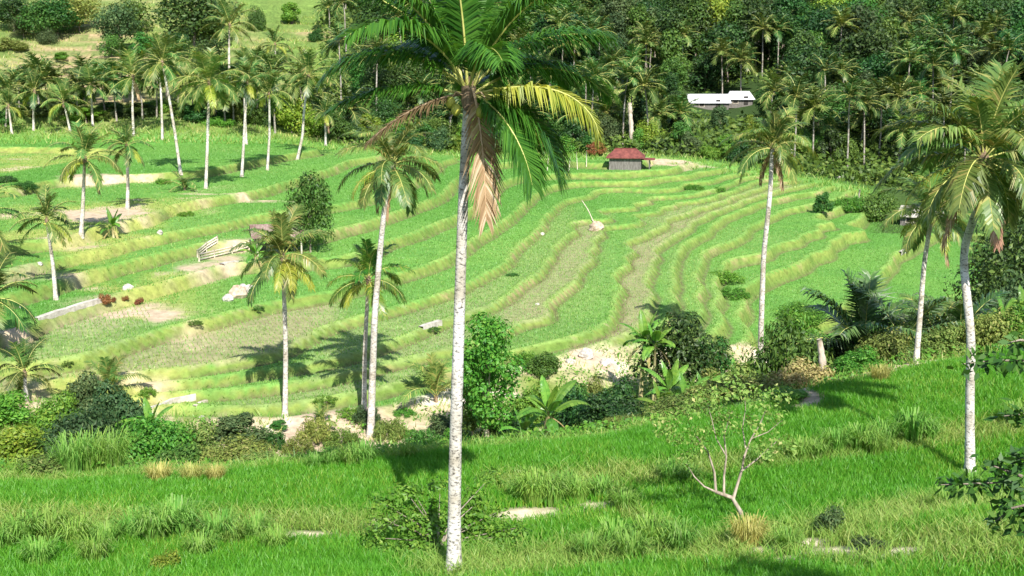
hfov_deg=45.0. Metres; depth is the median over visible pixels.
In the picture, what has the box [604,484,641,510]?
grass clump
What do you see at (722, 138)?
shrub
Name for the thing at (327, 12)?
forest palm
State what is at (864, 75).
forest tree
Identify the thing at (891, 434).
grass clump
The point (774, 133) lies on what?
coconut palm
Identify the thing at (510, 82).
forest palm
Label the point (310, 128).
broadleaf tree
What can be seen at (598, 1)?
forest tree
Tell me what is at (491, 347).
broadleaf tree
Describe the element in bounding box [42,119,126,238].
coconut palm
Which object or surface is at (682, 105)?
forest palm
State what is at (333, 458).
grass clump
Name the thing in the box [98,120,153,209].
coconut palm
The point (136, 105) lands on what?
shrub
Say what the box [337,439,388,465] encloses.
grass clump
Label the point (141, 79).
forest palm
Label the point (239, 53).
coconut palm
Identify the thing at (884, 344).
shrub
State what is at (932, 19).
forest palm
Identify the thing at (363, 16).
forest tree
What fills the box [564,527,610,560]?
grass clump
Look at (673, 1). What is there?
forest tree
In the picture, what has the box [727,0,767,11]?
forest tree
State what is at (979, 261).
broadleaf tree
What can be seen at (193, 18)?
broadleaf tree
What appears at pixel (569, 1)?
forest tree
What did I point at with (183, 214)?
shrub
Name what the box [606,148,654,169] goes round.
field hut
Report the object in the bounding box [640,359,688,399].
banana plant
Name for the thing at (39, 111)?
shrub
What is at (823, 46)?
forest palm
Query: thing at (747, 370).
shrub
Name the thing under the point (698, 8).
forest tree
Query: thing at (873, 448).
grass clump
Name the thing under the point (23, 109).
shrub
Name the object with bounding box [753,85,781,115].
forest tree
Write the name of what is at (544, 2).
forest palm
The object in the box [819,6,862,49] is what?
forest palm
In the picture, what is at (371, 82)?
forest tree
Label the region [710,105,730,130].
forest tree
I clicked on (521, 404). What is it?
shrub
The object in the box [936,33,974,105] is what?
forest palm
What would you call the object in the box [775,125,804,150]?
shrub
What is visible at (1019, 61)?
forest tree
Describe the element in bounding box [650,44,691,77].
forest palm
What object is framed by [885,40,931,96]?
forest palm
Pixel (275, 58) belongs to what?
shrub
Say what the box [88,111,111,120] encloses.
shrub
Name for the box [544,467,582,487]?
grass clump
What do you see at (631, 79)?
forest palm
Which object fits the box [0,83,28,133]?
coconut palm
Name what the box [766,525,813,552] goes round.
grass clump
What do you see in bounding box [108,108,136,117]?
shrub
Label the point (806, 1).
forest tree
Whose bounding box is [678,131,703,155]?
shrub
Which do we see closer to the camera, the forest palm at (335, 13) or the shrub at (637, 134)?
the shrub at (637, 134)
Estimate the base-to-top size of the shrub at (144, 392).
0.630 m
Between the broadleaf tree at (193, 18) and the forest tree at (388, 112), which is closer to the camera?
the forest tree at (388, 112)
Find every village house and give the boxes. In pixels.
[686,94,730,109]
[728,91,754,107]
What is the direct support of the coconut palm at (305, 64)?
on the terrain at (72, 280)
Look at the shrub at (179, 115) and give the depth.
185.82 m
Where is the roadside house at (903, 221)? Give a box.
[899,205,943,226]
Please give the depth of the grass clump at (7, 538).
35.63 m
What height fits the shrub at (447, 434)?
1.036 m
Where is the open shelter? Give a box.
[249,224,303,255]
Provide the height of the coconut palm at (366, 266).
9.731 m
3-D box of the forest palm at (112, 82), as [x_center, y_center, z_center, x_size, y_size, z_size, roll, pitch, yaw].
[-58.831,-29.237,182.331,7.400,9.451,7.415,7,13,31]
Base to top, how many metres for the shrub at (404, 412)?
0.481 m
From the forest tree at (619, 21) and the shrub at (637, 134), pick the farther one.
the forest tree at (619, 21)
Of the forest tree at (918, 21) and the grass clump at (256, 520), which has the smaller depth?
the grass clump at (256, 520)
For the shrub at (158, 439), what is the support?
on the terrain at (72, 280)
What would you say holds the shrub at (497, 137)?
on the terrain at (72, 280)
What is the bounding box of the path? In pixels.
[35,298,102,319]
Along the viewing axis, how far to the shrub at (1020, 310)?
60.02 m
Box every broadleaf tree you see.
[0,0,29,30]
[6,14,31,37]
[13,0,68,33]
[28,0,84,36]
[60,0,104,31]
[89,0,140,51]
[96,33,125,56]
[119,0,153,31]
[147,0,244,46]
[169,32,191,56]
[190,36,226,72]
[191,16,224,38]
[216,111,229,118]
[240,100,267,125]
[275,92,312,132]
[283,169,336,252]
[295,110,323,136]
[450,310,526,435]
[462,345,495,435]
[629,309,731,399]
[943,201,1023,304]
[969,157,1023,299]
[971,241,1007,295]
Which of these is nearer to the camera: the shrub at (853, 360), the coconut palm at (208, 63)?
the shrub at (853, 360)
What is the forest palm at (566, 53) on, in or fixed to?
on the terrain at (72, 280)
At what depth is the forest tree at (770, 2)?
260.42 m
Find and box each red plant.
[97,293,111,304]
[134,297,143,304]
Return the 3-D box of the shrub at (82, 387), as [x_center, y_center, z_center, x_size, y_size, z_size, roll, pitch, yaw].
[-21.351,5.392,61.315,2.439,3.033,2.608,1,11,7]
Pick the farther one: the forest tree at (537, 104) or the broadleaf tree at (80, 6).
the broadleaf tree at (80, 6)
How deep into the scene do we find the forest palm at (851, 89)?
184.10 m
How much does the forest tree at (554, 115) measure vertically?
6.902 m
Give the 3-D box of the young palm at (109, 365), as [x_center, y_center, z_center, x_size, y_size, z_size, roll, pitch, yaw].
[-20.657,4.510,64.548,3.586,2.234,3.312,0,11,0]
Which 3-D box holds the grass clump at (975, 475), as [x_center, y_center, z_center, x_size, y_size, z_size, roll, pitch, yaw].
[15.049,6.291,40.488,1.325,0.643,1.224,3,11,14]
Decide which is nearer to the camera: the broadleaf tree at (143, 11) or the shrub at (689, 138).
the shrub at (689, 138)
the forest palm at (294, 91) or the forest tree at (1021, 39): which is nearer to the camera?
the forest palm at (294, 91)
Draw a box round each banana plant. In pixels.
[96,207,121,238]
[119,397,176,426]
[238,238,264,266]
[302,402,336,429]
[499,407,543,441]
[516,375,591,436]
[619,310,667,405]
[632,317,680,407]
[636,377,687,413]
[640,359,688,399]
[671,372,709,398]
[675,371,720,395]
[716,358,757,379]
[982,291,1018,318]
[1015,284,1023,309]
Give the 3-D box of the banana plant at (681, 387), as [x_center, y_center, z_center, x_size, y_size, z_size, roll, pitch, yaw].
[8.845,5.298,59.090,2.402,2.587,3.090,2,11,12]
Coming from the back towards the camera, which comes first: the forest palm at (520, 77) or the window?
the forest palm at (520, 77)
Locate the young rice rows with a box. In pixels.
[0,180,804,404]
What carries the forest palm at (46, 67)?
on the terrain at (72, 280)
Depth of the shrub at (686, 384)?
64.02 m
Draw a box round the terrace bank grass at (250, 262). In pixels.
[0,146,974,414]
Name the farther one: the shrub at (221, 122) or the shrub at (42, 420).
the shrub at (221, 122)
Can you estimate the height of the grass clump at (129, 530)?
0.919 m
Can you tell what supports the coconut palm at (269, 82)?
on the terrain at (72, 280)
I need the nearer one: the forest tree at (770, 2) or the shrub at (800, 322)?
the shrub at (800, 322)
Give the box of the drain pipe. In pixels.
[192,400,207,406]
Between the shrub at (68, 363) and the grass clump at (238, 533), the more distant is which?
the shrub at (68, 363)
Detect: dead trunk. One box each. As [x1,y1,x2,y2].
[627,102,633,145]
[817,338,825,370]
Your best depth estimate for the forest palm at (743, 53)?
231.28 m
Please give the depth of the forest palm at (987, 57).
219.40 m
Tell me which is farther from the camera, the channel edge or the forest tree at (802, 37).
the forest tree at (802, 37)
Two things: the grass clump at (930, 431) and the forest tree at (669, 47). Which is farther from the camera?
the forest tree at (669, 47)
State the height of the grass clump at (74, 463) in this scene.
1.717 m
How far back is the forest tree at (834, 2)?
260.36 m
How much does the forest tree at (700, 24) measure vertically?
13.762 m
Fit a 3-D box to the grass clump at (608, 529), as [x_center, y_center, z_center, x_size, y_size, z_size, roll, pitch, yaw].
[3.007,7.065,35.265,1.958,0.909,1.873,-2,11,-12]
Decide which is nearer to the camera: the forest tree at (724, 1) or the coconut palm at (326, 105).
the coconut palm at (326, 105)
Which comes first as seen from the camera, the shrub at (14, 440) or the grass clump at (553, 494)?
the grass clump at (553, 494)
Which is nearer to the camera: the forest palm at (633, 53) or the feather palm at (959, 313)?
the feather palm at (959, 313)
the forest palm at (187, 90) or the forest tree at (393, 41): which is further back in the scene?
the forest tree at (393, 41)
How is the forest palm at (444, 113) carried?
on the terrain at (72, 280)
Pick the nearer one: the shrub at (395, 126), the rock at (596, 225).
the rock at (596, 225)
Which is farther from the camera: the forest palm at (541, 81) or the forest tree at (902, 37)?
the forest tree at (902, 37)
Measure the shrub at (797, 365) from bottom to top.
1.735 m
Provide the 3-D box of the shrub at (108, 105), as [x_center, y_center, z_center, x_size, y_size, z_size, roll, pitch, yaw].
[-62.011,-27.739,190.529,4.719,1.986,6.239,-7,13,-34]
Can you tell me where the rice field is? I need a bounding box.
[0,346,1023,575]
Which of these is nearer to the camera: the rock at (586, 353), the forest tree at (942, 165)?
the rock at (586, 353)
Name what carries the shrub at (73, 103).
on the terrain at (72, 280)
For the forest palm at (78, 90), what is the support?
on the terrain at (72, 280)
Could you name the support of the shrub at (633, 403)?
on the terrain at (72, 280)
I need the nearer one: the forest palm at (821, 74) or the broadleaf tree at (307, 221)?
the broadleaf tree at (307, 221)
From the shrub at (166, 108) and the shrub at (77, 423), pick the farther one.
the shrub at (166, 108)
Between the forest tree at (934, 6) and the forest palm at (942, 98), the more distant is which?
the forest tree at (934, 6)
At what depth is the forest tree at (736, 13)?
249.41 m
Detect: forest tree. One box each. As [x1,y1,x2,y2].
[341,105,366,121]
[347,63,368,93]
[352,0,403,31]
[357,10,406,48]
[359,42,387,77]
[359,64,400,100]
[370,95,402,125]
[378,32,410,75]
[381,59,428,109]
[408,50,439,80]
[422,114,434,122]
[425,67,448,110]
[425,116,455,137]
[429,96,462,127]
[512,14,557,44]
[524,2,547,23]
[524,30,566,64]
[531,11,557,61]
[532,73,548,111]
[545,98,572,128]
[546,88,588,122]
[548,69,587,93]
[551,10,605,62]
[552,2,578,16]
[552,122,565,133]
[553,42,608,75]
[565,33,622,71]
[567,0,585,8]
[567,0,594,18]
[579,93,603,120]
[591,113,624,145]
[592,0,611,7]
[592,0,613,20]
[594,16,613,52]
[596,101,628,132]
[598,0,633,39]
[602,12,631,59]
[623,3,654,60]
[628,93,648,129]
[630,0,654,7]
[635,0,667,16]
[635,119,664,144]
[646,0,671,7]
[647,7,664,56]
[652,10,692,61]
[654,4,701,50]
[655,28,692,86]
[656,57,688,95]
[662,0,716,13]
[663,71,680,99]
[664,90,684,131]
[670,0,724,53]
[683,0,713,60]
[683,49,727,91]
[687,0,730,42]
[694,18,758,82]
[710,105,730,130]
[718,0,742,10]
[722,1,746,35]
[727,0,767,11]
[737,3,774,66]
[744,114,755,130]
[745,0,790,59]
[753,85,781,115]
[763,10,801,66]
[765,96,791,118]
[766,0,774,7]
[771,0,811,28]
[772,42,843,90]
[782,82,816,101]
[787,29,814,64]
[791,0,820,16]
[796,28,833,54]
[797,2,848,44]
[798,1,824,21]
[798,127,811,138]
[803,96,829,135]
[808,0,852,11]
[813,1,842,20]
[814,82,844,100]
[816,2,854,44]
[818,84,865,130]
[825,35,885,83]
[829,1,893,50]
[836,0,877,9]
[838,20,902,76]
[847,50,898,91]
[852,82,892,136]
[855,4,897,25]
[856,69,875,85]
[867,106,909,145]
[869,0,886,7]
[870,4,905,27]
[871,16,902,77]
[877,0,917,14]
[880,91,905,120]
[882,0,932,20]
[893,10,937,42]
[894,33,963,92]
[894,113,939,150]
[896,21,938,67]
[900,103,942,130]
[907,26,937,80]
[907,150,936,173]
[916,0,964,19]
[924,15,975,46]
[930,0,965,21]
[931,147,957,169]
[937,105,968,137]
[939,34,989,68]
[941,23,992,62]
[947,0,984,31]
[947,46,994,92]
[956,0,1011,32]
[982,23,1013,46]
[983,0,1017,18]
[987,40,1023,77]
[989,29,1020,81]
[996,28,1023,65]
[997,20,1023,38]
[1000,0,1023,28]
[1005,86,1023,128]
[1006,81,1023,95]
[1012,141,1023,163]
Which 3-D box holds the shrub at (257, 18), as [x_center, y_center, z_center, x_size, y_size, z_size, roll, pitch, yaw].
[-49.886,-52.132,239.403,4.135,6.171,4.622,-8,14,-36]
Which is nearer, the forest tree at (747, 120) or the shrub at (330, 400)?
the shrub at (330, 400)
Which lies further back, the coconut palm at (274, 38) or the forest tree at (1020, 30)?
the forest tree at (1020, 30)
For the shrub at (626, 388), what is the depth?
63.15 m
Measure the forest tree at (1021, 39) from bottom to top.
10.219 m
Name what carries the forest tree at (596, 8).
on the terrain at (72, 280)
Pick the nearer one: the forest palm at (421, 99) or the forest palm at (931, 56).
the forest palm at (421, 99)
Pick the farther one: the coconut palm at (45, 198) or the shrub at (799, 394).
the coconut palm at (45, 198)
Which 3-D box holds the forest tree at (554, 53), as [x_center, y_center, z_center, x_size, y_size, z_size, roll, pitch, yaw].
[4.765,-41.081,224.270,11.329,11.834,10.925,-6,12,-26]
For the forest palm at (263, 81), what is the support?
on the terrain at (72, 280)
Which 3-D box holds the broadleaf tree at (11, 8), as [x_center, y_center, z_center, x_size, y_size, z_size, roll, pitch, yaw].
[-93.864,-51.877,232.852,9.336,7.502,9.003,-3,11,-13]
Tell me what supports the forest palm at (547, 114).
on the terrain at (72, 280)
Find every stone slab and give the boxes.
[219,260,238,265]
[418,320,441,329]
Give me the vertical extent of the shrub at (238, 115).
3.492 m
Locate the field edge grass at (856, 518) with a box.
[0,407,1023,575]
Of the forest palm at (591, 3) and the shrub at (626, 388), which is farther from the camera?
the forest palm at (591, 3)
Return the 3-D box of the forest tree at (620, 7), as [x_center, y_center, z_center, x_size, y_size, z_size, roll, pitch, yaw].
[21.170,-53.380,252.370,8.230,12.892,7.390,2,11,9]
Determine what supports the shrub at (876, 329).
on the terrain at (72, 280)
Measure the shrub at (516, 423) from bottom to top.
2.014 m
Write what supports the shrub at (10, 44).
on the terrain at (72, 280)
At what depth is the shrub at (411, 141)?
178.93 m
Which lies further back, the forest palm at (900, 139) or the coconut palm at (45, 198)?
the forest palm at (900, 139)
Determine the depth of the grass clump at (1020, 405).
46.37 m
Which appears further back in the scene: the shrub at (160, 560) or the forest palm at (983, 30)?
the forest palm at (983, 30)
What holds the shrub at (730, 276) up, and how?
on the terrain at (72, 280)
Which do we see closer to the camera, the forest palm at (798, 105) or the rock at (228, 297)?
the rock at (228, 297)
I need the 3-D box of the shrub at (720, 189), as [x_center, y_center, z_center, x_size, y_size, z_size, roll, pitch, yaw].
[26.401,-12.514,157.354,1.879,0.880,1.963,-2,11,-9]
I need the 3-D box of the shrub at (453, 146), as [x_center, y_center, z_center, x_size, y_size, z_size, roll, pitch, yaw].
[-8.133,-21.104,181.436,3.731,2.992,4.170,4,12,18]
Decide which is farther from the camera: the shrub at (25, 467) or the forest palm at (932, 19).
the forest palm at (932, 19)
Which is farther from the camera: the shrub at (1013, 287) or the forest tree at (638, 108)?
the forest tree at (638, 108)
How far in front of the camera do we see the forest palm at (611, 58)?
222.78 m
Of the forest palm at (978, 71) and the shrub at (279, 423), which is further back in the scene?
the forest palm at (978, 71)
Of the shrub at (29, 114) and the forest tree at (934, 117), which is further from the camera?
the forest tree at (934, 117)
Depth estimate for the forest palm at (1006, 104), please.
197.03 m
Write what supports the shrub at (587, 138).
on the terrain at (72, 280)
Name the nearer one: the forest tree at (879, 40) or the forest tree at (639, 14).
the forest tree at (879, 40)
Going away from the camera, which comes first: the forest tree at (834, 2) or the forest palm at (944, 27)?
the forest palm at (944, 27)
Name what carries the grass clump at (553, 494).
on the terrain at (72, 280)
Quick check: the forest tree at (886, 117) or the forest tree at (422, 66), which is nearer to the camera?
the forest tree at (886, 117)
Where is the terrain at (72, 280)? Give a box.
[0,0,1023,575]
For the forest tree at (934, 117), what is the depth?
199.59 m
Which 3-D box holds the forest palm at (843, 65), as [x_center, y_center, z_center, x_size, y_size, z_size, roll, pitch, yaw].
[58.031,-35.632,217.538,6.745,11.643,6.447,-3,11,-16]
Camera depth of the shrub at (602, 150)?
176.76 m
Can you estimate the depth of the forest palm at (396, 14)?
223.34 m
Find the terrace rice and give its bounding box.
[0,138,1005,415]
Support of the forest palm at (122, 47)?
on the terrain at (72, 280)
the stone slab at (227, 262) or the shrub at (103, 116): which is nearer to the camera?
the stone slab at (227, 262)
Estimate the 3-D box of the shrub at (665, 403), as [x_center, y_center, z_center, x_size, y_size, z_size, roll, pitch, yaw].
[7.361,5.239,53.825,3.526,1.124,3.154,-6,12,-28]
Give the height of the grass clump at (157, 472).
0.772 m
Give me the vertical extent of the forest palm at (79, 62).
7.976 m
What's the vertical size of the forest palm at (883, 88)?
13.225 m
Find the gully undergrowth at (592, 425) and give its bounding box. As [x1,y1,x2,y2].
[0,339,1016,471]
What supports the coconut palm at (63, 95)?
on the terrain at (72, 280)
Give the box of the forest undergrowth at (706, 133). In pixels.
[318,0,1023,187]
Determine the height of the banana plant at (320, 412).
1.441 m
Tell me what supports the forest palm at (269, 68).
on the terrain at (72, 280)
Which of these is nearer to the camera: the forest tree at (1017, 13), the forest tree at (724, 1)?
the forest tree at (1017, 13)
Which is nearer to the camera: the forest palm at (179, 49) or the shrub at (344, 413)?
the shrub at (344, 413)
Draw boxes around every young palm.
[84,354,151,384]
[161,171,200,192]
[396,351,451,404]
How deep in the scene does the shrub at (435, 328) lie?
79.42 m
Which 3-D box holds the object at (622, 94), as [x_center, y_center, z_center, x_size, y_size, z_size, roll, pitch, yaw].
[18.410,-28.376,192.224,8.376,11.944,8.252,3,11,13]
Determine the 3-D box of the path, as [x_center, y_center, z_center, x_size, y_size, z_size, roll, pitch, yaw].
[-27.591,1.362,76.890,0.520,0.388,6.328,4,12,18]
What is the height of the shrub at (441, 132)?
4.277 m
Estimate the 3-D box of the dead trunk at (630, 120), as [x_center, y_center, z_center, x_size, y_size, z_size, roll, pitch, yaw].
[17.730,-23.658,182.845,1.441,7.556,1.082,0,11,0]
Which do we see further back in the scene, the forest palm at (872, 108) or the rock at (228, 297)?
the forest palm at (872, 108)
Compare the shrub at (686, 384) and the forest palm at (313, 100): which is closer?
the shrub at (686, 384)
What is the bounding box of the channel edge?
[151,393,195,408]
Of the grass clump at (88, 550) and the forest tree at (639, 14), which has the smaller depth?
the grass clump at (88, 550)
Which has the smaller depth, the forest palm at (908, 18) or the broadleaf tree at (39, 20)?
the broadleaf tree at (39, 20)
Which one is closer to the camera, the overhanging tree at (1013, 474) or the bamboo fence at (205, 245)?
the overhanging tree at (1013, 474)
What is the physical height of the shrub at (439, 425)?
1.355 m
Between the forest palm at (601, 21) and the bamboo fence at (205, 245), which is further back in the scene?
the forest palm at (601, 21)
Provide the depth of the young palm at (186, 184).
123.13 m
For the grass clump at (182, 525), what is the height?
1.196 m
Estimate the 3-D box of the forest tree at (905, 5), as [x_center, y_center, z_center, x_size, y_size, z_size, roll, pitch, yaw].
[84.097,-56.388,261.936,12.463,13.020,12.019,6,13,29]
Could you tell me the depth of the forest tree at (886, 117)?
201.39 m
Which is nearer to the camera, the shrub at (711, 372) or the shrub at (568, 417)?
the shrub at (568, 417)
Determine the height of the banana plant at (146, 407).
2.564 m
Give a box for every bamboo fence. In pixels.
[196,235,217,257]
[198,239,253,261]
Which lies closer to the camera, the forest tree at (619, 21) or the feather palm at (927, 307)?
the feather palm at (927, 307)
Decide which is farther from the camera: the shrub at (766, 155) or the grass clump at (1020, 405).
the shrub at (766, 155)
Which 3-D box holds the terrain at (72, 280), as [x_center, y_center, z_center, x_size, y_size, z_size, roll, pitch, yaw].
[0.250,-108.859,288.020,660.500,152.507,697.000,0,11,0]
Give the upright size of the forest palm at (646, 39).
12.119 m
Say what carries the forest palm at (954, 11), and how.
on the terrain at (72, 280)
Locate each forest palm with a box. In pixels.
[0,63,33,106]
[0,71,28,126]
[12,51,60,103]
[15,57,63,113]
[36,61,73,114]
[55,52,103,100]
[55,66,100,123]
[79,57,123,109]
[91,59,139,120]
[102,42,145,96]
[120,58,159,117]
[136,55,180,118]
[146,63,187,99]
[163,65,205,120]
[170,34,198,99]
[194,74,238,114]
[204,77,243,126]
[206,68,249,119]
[234,45,270,101]
[250,65,290,109]
[255,52,292,132]
[278,59,323,133]
[279,77,321,106]
[297,77,333,115]
[312,0,343,27]
[317,21,359,99]
[324,0,360,54]
[328,88,372,126]
[355,31,397,98]
[381,0,412,39]
[397,71,443,112]
[427,63,470,121]
[432,97,462,136]
[500,73,530,95]
[504,27,534,54]
[512,10,528,26]
[513,54,551,100]
[521,94,552,122]
[526,58,561,130]
[528,0,556,31]
[542,7,575,28]
[542,27,583,62]
[553,0,585,21]
[555,7,586,17]
[555,96,595,130]
[556,21,595,64]
[569,9,604,20]
[570,60,604,131]
[572,55,618,131]
[573,15,612,54]
[583,0,603,14]
[583,65,618,100]
[583,93,627,131]
[586,14,617,59]
[597,48,629,87]
[608,55,648,146]
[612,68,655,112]
[616,43,652,75]
[621,65,669,124]
[627,19,661,71]
[630,26,663,87]
[636,27,661,69]
[639,94,679,136]
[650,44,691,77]
[660,94,699,133]
[668,18,702,56]
[705,36,737,93]
[720,42,761,90]
[748,12,780,75]
[752,71,791,110]
[764,14,793,72]
[769,71,820,155]
[772,60,806,90]
[780,96,823,134]
[797,83,842,150]
[802,52,843,89]
[808,104,853,134]
[813,42,829,57]
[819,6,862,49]
[825,74,872,166]
[827,52,861,82]
[827,63,861,90]
[841,79,877,105]
[841,84,887,165]
[843,96,886,141]
[859,76,906,157]
[873,75,922,161]
[883,109,925,163]
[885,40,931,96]
[893,5,925,33]
[898,23,927,64]
[905,74,938,108]
[913,47,951,100]
[917,10,949,31]
[920,86,966,146]
[923,64,964,99]
[925,22,968,89]
[936,0,969,27]
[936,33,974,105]
[942,90,977,158]
[955,66,987,104]
[962,62,989,90]
[967,19,997,47]
[970,71,1007,149]
[971,33,1018,65]
[982,9,1011,35]
[989,31,1023,61]
[1003,95,1023,128]
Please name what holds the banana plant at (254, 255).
on the terrain at (72, 280)
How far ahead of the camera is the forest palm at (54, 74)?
185.85 m
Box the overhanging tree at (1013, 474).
[932,331,1023,535]
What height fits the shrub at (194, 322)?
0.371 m
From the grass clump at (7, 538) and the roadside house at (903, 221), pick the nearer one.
the grass clump at (7, 538)
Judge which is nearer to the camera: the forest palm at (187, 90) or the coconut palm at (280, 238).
the coconut palm at (280, 238)
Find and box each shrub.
[0,36,29,50]
[0,110,8,124]
[0,175,18,182]
[0,389,32,429]
[0,423,45,463]
[2,461,37,476]
[11,181,40,191]
[14,105,32,112]
[15,451,68,477]
[16,109,44,116]
[26,409,61,452]
[27,389,81,426]
[28,101,67,115]
[36,26,59,44]
[36,395,132,457]
[54,52,68,60]
[56,99,83,104]
[59,107,105,122]
[59,370,99,411]
[61,360,73,366]
[79,105,106,117]
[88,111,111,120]
[90,379,153,436]
[95,101,123,111]
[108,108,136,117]
[111,101,155,116]
[114,411,198,464]
[124,102,155,113]
[128,32,166,55]
[137,386,155,397]
[148,547,181,570]
[150,100,174,113]
[152,440,202,465]
[154,100,177,106]
[154,178,171,184]
[173,101,188,119]
[176,211,194,216]
[183,103,206,121]
[183,421,224,456]
[187,320,203,325]
[195,431,285,464]
[199,116,237,126]
[204,110,229,119]
[208,411,267,443]
[217,109,231,117]
[218,62,256,70]
[229,102,252,123]
[233,450,280,463]
[245,3,266,30]
[251,305,264,310]
[257,427,285,449]
[259,112,281,126]
[262,51,281,64]
[270,419,288,429]
[280,2,301,23]
[281,436,316,455]
[295,416,332,444]
[306,27,323,42]
[310,395,337,405]
[320,113,354,140]
[322,427,365,449]
[334,407,366,420]
[339,120,366,142]
[351,404,381,429]
[355,113,382,131]
[358,465,536,556]
[372,416,405,441]
[385,117,405,138]
[392,407,417,417]
[395,127,423,148]
[401,427,441,446]
[402,428,415,437]
[414,122,435,143]
[425,124,451,150]
[427,326,441,331]
[428,413,462,436]
[439,427,478,441]
[446,134,460,151]
[456,118,479,146]
[475,419,499,437]
[477,128,500,152]
[492,430,518,438]
[494,410,536,434]
[495,139,505,153]
[506,273,519,276]
[510,350,538,364]
[510,380,555,427]
[522,351,561,377]
[544,382,588,421]
[555,386,589,432]
[557,134,578,153]
[558,118,585,150]
[574,391,641,428]
[580,129,594,151]
[581,374,603,396]
[586,141,606,155]
[592,376,637,407]
[601,519,680,557]
[602,413,643,428]
[619,394,651,416]
[625,127,646,148]
[638,393,718,420]
[641,133,677,151]
[668,121,693,145]
[671,378,693,390]
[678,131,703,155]
[680,375,755,407]
[684,183,704,190]
[687,334,736,374]
[691,142,721,159]
[700,367,722,381]
[707,269,745,284]
[713,187,726,192]
[715,360,758,382]
[717,133,735,156]
[720,285,751,300]
[722,137,749,161]
[728,371,805,399]
[740,308,837,377]
[743,356,761,375]
[756,152,768,163]
[759,113,793,146]
[762,387,810,405]
[766,370,812,388]
[772,300,828,326]
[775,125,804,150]
[779,356,834,384]
[785,309,826,340]
[798,133,823,153]
[812,192,834,213]
[813,503,845,534]
[814,126,845,161]
[816,332,854,372]
[826,131,858,163]
[831,345,884,373]
[832,196,867,211]
[843,313,898,353]
[848,186,906,222]
[848,535,892,552]
[854,325,921,362]
[908,319,939,348]
[910,323,965,358]
[956,305,1023,350]
[982,264,1023,318]
[1004,299,1023,341]
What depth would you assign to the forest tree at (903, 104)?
207.70 m
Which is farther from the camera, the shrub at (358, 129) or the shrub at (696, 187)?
the shrub at (358, 129)
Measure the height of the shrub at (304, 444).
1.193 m
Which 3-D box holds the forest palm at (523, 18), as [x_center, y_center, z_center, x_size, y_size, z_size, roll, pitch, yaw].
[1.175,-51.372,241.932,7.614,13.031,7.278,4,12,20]
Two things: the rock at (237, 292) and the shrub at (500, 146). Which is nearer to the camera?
the rock at (237, 292)
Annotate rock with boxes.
[122,283,133,289]
[222,294,233,301]
[228,285,247,298]
[566,358,574,364]
[579,347,593,359]
[589,221,603,230]
[600,358,611,366]
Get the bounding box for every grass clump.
[0,505,46,546]
[0,517,31,550]
[11,501,82,541]
[11,531,64,566]
[28,426,111,473]
[48,510,102,548]
[53,425,123,474]
[66,526,125,562]
[74,423,146,471]
[84,518,124,543]
[108,504,160,539]
[123,499,191,544]
[135,492,220,538]
[137,460,181,481]
[173,460,208,479]
[174,529,221,558]
[179,504,242,543]
[200,463,229,479]
[212,518,252,545]
[234,509,283,538]
[250,522,302,549]
[301,451,327,467]
[312,444,344,466]
[328,441,367,466]
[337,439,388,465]
[395,441,420,456]
[504,473,537,500]
[506,464,566,506]
[527,470,580,507]
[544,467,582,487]
[558,473,603,503]
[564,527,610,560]
[583,471,623,497]
[593,513,643,549]
[603,524,659,560]
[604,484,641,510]
[614,510,685,547]
[650,515,708,552]
[652,456,685,479]
[674,462,710,482]
[716,509,778,546]
[742,444,776,467]
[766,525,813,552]
[784,434,825,461]
[803,435,833,459]
[810,425,861,453]
[836,420,886,453]
[852,429,895,455]
[862,415,906,445]
[864,363,894,381]
[885,406,945,443]
[911,417,946,441]
[922,484,967,507]
[956,468,991,488]
[999,396,1023,426]
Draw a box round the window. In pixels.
[905,217,913,222]
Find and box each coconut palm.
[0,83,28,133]
[0,183,34,257]
[0,252,38,333]
[0,336,64,401]
[4,66,58,130]
[9,184,76,299]
[39,77,91,131]
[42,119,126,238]
[69,63,110,125]
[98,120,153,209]
[101,48,158,133]
[131,32,196,174]
[133,43,186,139]
[168,46,250,188]
[198,0,258,72]
[221,56,275,176]
[224,47,263,144]
[226,202,332,416]
[249,65,295,169]
[256,24,293,60]
[278,45,341,159]
[307,92,345,145]
[313,0,626,573]
[325,237,415,409]
[334,116,445,437]
[719,105,817,358]
[870,58,1023,470]
[876,161,979,362]
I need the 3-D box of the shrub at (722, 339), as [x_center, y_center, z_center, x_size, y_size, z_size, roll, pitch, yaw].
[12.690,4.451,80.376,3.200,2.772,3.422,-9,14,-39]
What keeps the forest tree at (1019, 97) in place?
on the terrain at (72, 280)
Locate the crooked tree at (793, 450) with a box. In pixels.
[651,368,805,517]
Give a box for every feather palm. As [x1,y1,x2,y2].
[777,266,944,357]
[832,281,964,362]
[886,289,1012,347]
[887,290,984,328]
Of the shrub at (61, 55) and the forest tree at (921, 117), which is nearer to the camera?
the forest tree at (921, 117)
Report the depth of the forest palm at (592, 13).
237.87 m
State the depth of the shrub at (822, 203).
154.02 m
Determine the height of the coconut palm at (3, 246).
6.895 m
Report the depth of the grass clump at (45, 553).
34.34 m
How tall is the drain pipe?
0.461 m
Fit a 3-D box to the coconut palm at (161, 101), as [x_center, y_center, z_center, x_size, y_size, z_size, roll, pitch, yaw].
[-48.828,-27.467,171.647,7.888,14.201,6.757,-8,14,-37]
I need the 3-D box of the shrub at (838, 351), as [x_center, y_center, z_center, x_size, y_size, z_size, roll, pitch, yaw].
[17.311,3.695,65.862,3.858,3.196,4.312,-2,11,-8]
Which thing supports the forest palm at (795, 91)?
on the terrain at (72, 280)
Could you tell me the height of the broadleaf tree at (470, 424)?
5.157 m
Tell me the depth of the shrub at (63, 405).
59.06 m

